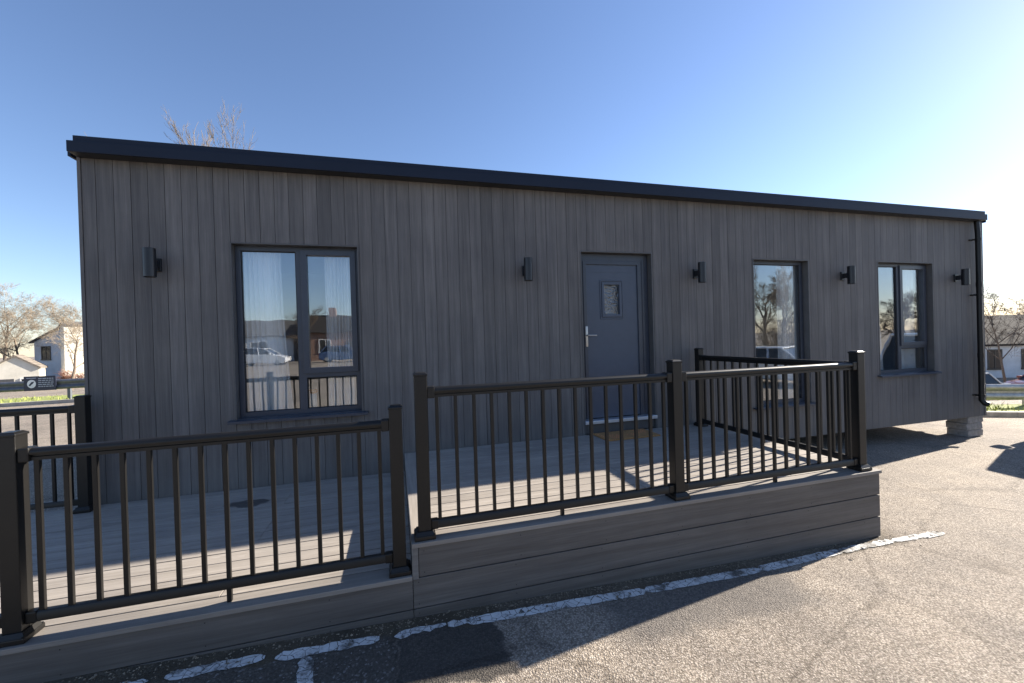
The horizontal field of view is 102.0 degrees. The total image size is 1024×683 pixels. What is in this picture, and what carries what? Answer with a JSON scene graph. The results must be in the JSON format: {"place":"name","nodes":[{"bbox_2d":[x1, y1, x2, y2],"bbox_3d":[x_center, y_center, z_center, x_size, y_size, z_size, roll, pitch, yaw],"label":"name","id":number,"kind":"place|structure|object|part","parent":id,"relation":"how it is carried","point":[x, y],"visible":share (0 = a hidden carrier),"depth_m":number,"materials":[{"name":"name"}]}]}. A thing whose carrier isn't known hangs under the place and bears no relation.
{"place":"outdoors","nodes":[
{"label":"outdoors","id":0,"kind":"place"},
{"bbox_2d":[0,357,1023,682],"bbox_3d":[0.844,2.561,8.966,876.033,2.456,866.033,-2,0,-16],"label":"car park","id":1,"kind":"structure","parent":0,"point":[948,607],"depth_m":2.35,"materials":[{"name":"grey asphalt"}]},
{"bbox_2d":[0,307,46,356],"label":"bare tree","id":2,"kind":"object","parent":1,"relation":"on","point":[34,324],"visible":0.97,"depth_m":39.03,"materials":[{"name":"brown plant"}]},
{"bbox_2d":[0,355,47,381],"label":"house","id":3,"kind":"structure","parent":1,"relation":"on","point":[15,368],"depth_m":34.41,"materials":[{"name":"paint"}]},
{"bbox_2d":[0,379,13,381],"bbox_3d":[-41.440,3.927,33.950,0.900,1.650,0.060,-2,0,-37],"label":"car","id":4,"kind":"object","parent":3,"relation":"in","point":[5,380],"depth_m":33.98,"materials":[{"name":"white metal"}]},
{"bbox_2d":[0,283,51,359],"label":"bare tree","id":5,"kind":"object","parent":1,"relation":"on","point":[17,306],"visible":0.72,"depth_m":43.74,"materials":[{"name":"brown plant"}]},
{"bbox_2d":[0,399,73,406],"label":"kerb","id":6,"kind":"structure","parent":1,"relation":"on","point":[36,403],"depth_m":11.95,"materials":[{"name":"concrete"}]},
{"bbox_2d":[0,394,84,402],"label":"grass verge","id":7,"kind":"object","parent":1,"relation":"on","point":[44,398],"depth_m":13.31,"materials":[{"name":"plant"}]},
{"bbox_2d":[0,378,84,398],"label":"crash barrier","id":8,"kind":"object","parent":7,"relation":"on","point":[68,384],"visible":0.17,"depth_m":12.83,"materials":[{"name":"silver metal"}]},
{"bbox_2d":[24,375,56,390],"bbox_3d":[-14.386,1.275,12.638,0.770,0.440,0.030,-2,0,-16],"label":"banner sign","id":9,"kind":"object","parent":8,"relation":"attached to","point":[35,383],"visible":1,"depth_m":12.63,"materials":[{"name":"black plastic"}]},
{"bbox_2d":[20,295,81,337],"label":"bare tree","id":10,"kind":"object","parent":1,"relation":"on","point":[64,308],"visible":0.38,"depth_m":46.29,"materials":[{"name":"brown plant"}]},
{"bbox_2d":[29,321,81,377],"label":"house","id":11,"kind":"structure","parent":1,"relation":"on","point":[44,353],"depth_m":40.00,"materials":[{"name":"paint"}]},
{"bbox_2d":[41,346,50,360],"bbox_3d":[-44.944,1.135,39.966,0.950,1.370,0.120,-2,0,0],"label":"window","id":12,"kind":"structure","parent":11,"relation":"in","point":[45,350],"depth_m":39.97,"materials":[{"name":"black glass"}]},
{"bbox_2d":[37,304,83,390],"bbox_3d":[-32.183,0.613,30.514,3.340,6.626,4.239,-2,0,-27],"label":"bare tree","id":13,"kind":"object","parent":1,"relation":"on","point":[76,340],"visible":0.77,"depth_m":30.16,"materials":[{"name":"brown plant"}]},
{"bbox_2d":[56,368,83,378],"bbox_3d":[-36.386,2.994,34.535,2.876,1.830,2.282,-2,0,-16],"label":"bare shrub","id":14,"kind":"object","parent":1,"relation":"on","point":[63,376],"visible":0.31,"depth_m":34.15,"materials":[{"name":"brown plant"}]},
{"bbox_2d":[58,322,83,377],"bbox_3d":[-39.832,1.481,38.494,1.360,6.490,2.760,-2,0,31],"label":"house","id":15,"kind":"structure","parent":1,"relation":"on","point":[66,363],"depth_m":37.48,"materials":[{"name":"white paint"}]},
{"bbox_2d":[122,679,148,682],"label":"painted line","id":16,"kind":"object","parent":1,"relation":"on","point":[141,681],"visible":1,"depth_m":1.90,"materials":[{"name":"paint"}]},
{"bbox_2d":[184,123,213,145],"bbox_3d":[-15.561,-4.180,19.998,4.895,12.739,2.885,-2,0,-16],"label":"bare tree","id":17,"kind":"object","parent":1,"relation":"on","point":[194,136],"visible":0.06,"depth_m":19.45,"materials":[{"name":"brown plant"}]},
{"bbox_2d":[161,99,255,149],"bbox_3d":[-12.295,-4.126,19.615,5.077,12.234,5.277,-2,0,-16],"label":"bare tree","id":18,"kind":"object","parent":1,"relation":"on","point":[188,134],"visible":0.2,"depth_m":17.66,"materials":[{"name":"brown plant"}]},
{"bbox_2d":[164,654,264,679],"bbox_3d":[-1.417,1.558,1.985,0.410,0.014,0.071,-2,0,-17],"label":"painted line","id":19,"kind":"object","parent":1,"relation":"on","point":[194,671],"visible":1,"depth_m":1.98,"materials":[{"name":"paint"}]},
{"bbox_2d":[296,656,313,682],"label":"painted line","id":20,"kind":"object","parent":1,"relation":"on","point":[304,673],"visible":1,"depth_m":1.97,"materials":[{"name":"paint"}]},
{"bbox_2d":[275,636,378,659],"bbox_3d":[-0.933,1.560,2.112,0.490,0.016,0.074,-2,0,-16],"label":"painted line","id":21,"kind":"object","parent":1,"relation":"on","point":[312,650],"visible":1,"depth_m":2.11,"materials":[{"name":"paint"}]},
{"bbox_2d":[394,623,445,638],"bbox_3d":[-0.494,1.560,2.244,0.276,0.009,0.064,-2,0,-21],"label":"painted line","id":22,"kind":"object","parent":1,"relation":"on","point":[406,633],"visible":1,"depth_m":2.24,"materials":[{"name":"paint"}]},
{"bbox_2d":[0,425,881,682],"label":"timber deck","id":23,"kind":"structure","parent":1,"relation":"on","point":[472,565],"depth_m":2.72,"materials":[{"name":"wood"}]},
{"bbox_2d":[0,395,92,513],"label":"deck railing","id":24,"kind":"object","parent":23,"relation":"on","point":[80,408],"visible":0.69,"depth_m":3.40,"materials":[{"name":"black metal"}]},
{"bbox_2d":[0,404,410,647],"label":"deck railing","id":25,"kind":"object","parent":23,"relation":"on","point":[22,618],"visible":1,"depth_m":2.05,"materials":[{"name":"black metal"}]},
{"bbox_2d":[593,428,660,440],"bbox_3d":[1.303,1.062,4.730,0.660,0.018,0.350,-2,0,-16],"label":"doormat","id":26,"kind":"object","parent":23,"relation":"on","point":[628,434],"visible":0.74,"depth_m":4.69,"materials":[{"name":"brown fabric"}]},
{"bbox_2d":[413,348,871,541],"bbox_3d":[0.893,0.609,3.759,3.573,0.959,1.929,-2,0,-16],"label":"deck railing","id":27,"kind":"object","parent":23,"relation":"on","point":[675,376],"visible":1,"depth_m":2.86,"materials":[{"name":"black metal"}]},
{"bbox_2d":[448,618,470,626],"bbox_3d":[-0.290,1.560,2.304,0.131,0.005,0.062,-2,0,-16],"label":"painted line","id":28,"kind":"object","parent":1,"relation":"on","point":[453,623],"visible":1,"depth_m":2.30,"materials":[{"name":"paint"}]},
{"bbox_2d":[42,528,938,682],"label":"grit","id":29,"kind":"object","parent":1,"relation":"on","point":[195,657],"visible":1,"depth_m":2.38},
{"bbox_2d":[66,135,989,504],"bbox_3d":[1.482,-0.230,6.994,11.880,3.397,4.174,-2,0,-16],"label":"mobile home","id":30,"kind":"object","parent":1,"relation":"on","point":[442,291],"visible":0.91,"depth_m":4.48,"materials":[{"name":"wood"}]},
{"bbox_2d":[142,247,161,277],"bbox_3d":[-3.132,-0.679,3.608,0.094,0.250,0.174,-2,0,-16],"label":"wall lamp","id":31,"kind":"object","parent":30,"relation":"attached to","point":[151,265],"visible":1,"depth_m":3.54,"materials":[{"name":"black metal"}]},
{"bbox_2d":[243,246,293,411],"bbox_3d":[-2.411,-0.064,4.124,0.445,1.900,0.063,-2,0,-16],"label":"curtain","id":32,"kind":"object","parent":30,"relation":"hanging from","point":[268,378],"visible":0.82,"depth_m":4.12,"materials":[{"name":"white fabric"}]},
{"bbox_2d":[227,242,367,424],"bbox_3d":[-2.067,-0.098,4.043,1.215,1.688,0.212,-2,0,-16],"label":"window","id":33,"kind":"structure","parent":30,"relation":"in","point":[304,412],"depth_m":4.08,"materials":[{"name":"black metal"}]},
{"bbox_2d":[324,248,356,405],"bbox_3d":[-1.744,-0.085,4.311,0.340,1.900,0.062,-2,0,-16],"label":"curtain","id":34,"kind":"object","parent":30,"relation":"hanging from","point":[342,390],"visible":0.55,"depth_m":4.30,"materials":[{"name":"white fabric"}]},
{"bbox_2d":[522,257,532,280],"bbox_3d":[0.166,-0.784,4.536,0.094,0.250,0.174,-2,0,-16],"label":"wall lamp","id":35,"kind":"object","parent":30,"relation":"attached to","point":[527,270],"visible":1,"depth_m":4.46,"materials":[{"name":"black metal"}]},
{"bbox_2d":[585,265,639,417],"bbox_3d":[1.216,-0.009,4.998,0.718,1.831,0.123,-2,0,-16],"label":"door","id":36,"kind":"structure","parent":30,"relation":"in","point":[611,332],"depth_m":5.02,"materials":[{"name":"grey plastic"}]},
{"bbox_2d":[693,262,706,282],"bbox_3d":[2.331,-0.853,5.145,0.094,0.250,0.174,-2,0,-16],"label":"wall lamp","id":37,"kind":"object","parent":30,"relation":"attached to","point":[699,273],"visible":1,"depth_m":5.07,"materials":[{"name":"black metal"}]},
{"bbox_2d":[752,258,815,409],"bbox_3d":[3.654,-0.112,5.653,1.053,2.004,0.212,-2,0,-16],"label":"window","id":38,"kind":"structure","parent":30,"relation":"in","point":[801,266],"depth_m":5.78,"materials":[{"name":"black metal"}]},
{"bbox_2d":[775,261,796,398],"bbox_3d":[3.936,-0.140,5.910,0.340,2.150,0.066,-2,0,-16],"label":"curtain","id":39,"kind":"object","parent":30,"relation":"hanging from","point":[786,313],"visible":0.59,"depth_m":5.90,"materials":[{"name":"white fabric"}]},
{"bbox_2d":[840,265,855,283],"bbox_3d":[4.722,-0.928,5.818,0.094,0.250,0.174,-2,0,-16],"label":"wall lamp","id":40,"kind":"object","parent":30,"relation":"attached to","point":[850,275],"visible":1,"depth_m":5.75,"materials":[{"name":"black metal"}]},
{"bbox_2d":[879,316,882,369],"bbox_3d":[5.540,-0.306,6.362,0.360,1.920,0.066,-2,0,-16],"label":"curtain","id":41,"kind":"object","parent":30,"relation":"hanging from","point":[881,360],"visible":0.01,"depth_m":6.38,"materials":[{"name":"white fabric"}]},
{"bbox_2d":[901,270,915,368],"bbox_3d":[6.237,-0.328,6.557,0.350,1.920,0.061,-2,0,-16],"label":"curtain","id":42,"kind":"object","parent":30,"relation":"hanging from","point":[908,358],"visible":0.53,"depth_m":6.55,"materials":[{"name":"white fabric"}]},
{"bbox_2d":[877,261,941,377],"bbox_3d":[5.947,-0.345,6.299,1.276,1.712,0.212,-2,0,-16],"label":"window","id":43,"kind":"structure","parent":30,"relation":"in","point":[926,344],"depth_m":6.39,"materials":[{"name":"black metal"}]},
{"bbox_2d":[954,268,969,284],"bbox_3d":[7.021,-1.001,6.465,0.094,0.250,0.174,-2,0,-16],"label":"wall lamp","id":44,"kind":"object","parent":30,"relation":"attached to","point":[964,277],"visible":1,"depth_m":6.41,"materials":[{"name":"black metal"}]},
{"bbox_2d":[466,549,842,624],"bbox_3d":[1.108,1.563,2.690,2.831,0.092,0.099,-2,0,-16],"label":"painted line","id":45,"kind":"object","parent":1,"relation":"on","point":[535,609],"visible":1,"depth_m":2.60,"materials":[{"name":"paint"}]},
{"bbox_2d":[839,531,944,552],"bbox_3d":[2.991,1.566,3.256,1.140,0.037,0.083,-2,0,-16],"label":"painted line","id":46,"kind":"object","parent":1,"relation":"on","point":[851,548],"visible":1,"depth_m":3.26,"materials":[{"name":"paint"}]},
{"bbox_2d":[947,428,982,436],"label":"concrete block","id":47,"kind":"structure","parent":1,"relation":"on","point":[967,433],"depth_m":6.75,"materials":[{"name":"grey concrete"}]},
{"bbox_2d":[946,421,982,429],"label":"concrete block","id":48,"kind":"structure","parent":47,"relation":"on","point":[962,426],"depth_m":6.75,"materials":[{"name":"grey concrete"}]},
{"bbox_2d":[947,416,982,423],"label":"concrete block","id":49,"kind":"structure","parent":48,"relation":"on","point":[969,420],"depth_m":6.73,"materials":[{"name":"grey concrete"}]},
{"bbox_2d":[986,373,1001,400],"bbox_3d":[20.571,2.223,19.710,4.116,1.479,2.100,-2,0,-2],"label":"parked car","id":50,"kind":"object","parent":1,"relation":"on","point":[990,379],"visible":0.05,"depth_m":19.02,"materials":[{"name":"silver paint"}]},
{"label":"windows","id":51,"kind":"part","parent":50,"relation":"part of","materials":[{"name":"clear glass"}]},
{"bbox_2d":[983,411,1023,416],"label":"kerb","id":52,"kind":"structure","parent":1,"relation":"on","point":[1005,413],"depth_m":8.40,"materials":[{"name":"concrete"}]},
{"bbox_2d":[984,314,1023,377],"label":"house","id":53,"kind":"structure","parent":1,"relation":"on","point":[1013,365],"depth_m":28.73,"materials":[{"name":"paint"}]},
{"bbox_2d":[987,349,1002,369],"bbox_3d":[33.465,1.253,28.714,0.950,1.420,0.120,-2,0,7],"label":"window","id":54,"kind":"structure","parent":53,"relation":"in","point":[993,363],"depth_m":28.73,"materials":[{"name":"black glass"}]},
{"bbox_2d":[1021,349,1023,368],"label":"window","id":55,"kind":"structure","parent":53,"relation":"in","point":[1022,352],"depth_m":28.52,"materials":[{"name":"black glass"}]},
{"bbox_2d":[984,283,1023,382],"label":"bare tree","id":56,"kind":"object","parent":1,"relation":"on","point":[1000,358],"visible":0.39,"depth_m":23.33,"materials":[{"name":"brown plant"}]},
{"bbox_2d":[986,402,1023,410],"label":"grass verge","id":57,"kind":"object","parent":1,"relation":"on","point":[1019,406],"depth_m":9.51,"materials":[{"name":"plant"}]},
{"bbox_2d":[986,384,1023,404],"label":"crash barrier","id":58,"kind":"object","parent":57,"relation":"on","point":[1004,391],"visible":0.12,"depth_m":9.52,"materials":[{"name":"silver metal"}]},
{"bbox_2d":[989,302,1020,333],"bbox_3d":[33.989,-0.318,32.084,6.784,5.731,6.905,-2,0,29],"label":"bare shrub","id":59,"kind":"object","parent":1,"relation":"on","point":[1000,319],"visible":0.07,"depth_m":29.21,"materials":[{"name":"brown plant"}]},
{"bbox_2d":[999,288,1023,314],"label":"bare tree","id":60,"kind":"object","parent":1,"relation":"on","point":[1016,303],"visible":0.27,"depth_m":34.90,"materials":[{"name":"brown plant"}]},
{"bbox_2d":[1002,375,1023,383],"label":"parked car","id":61,"kind":"object","parent":1,"relation":"on","point":[1020,380],"visible":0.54,"depth_m":21.05,"materials":[{"name":"red paint"}]},
{"bbox_2d":[0,0,1023,357],"label":"sky","id":62,"kind":"structure","parent":0,"point":[906,102],"materials":[{"name":"blue"}]}
]}

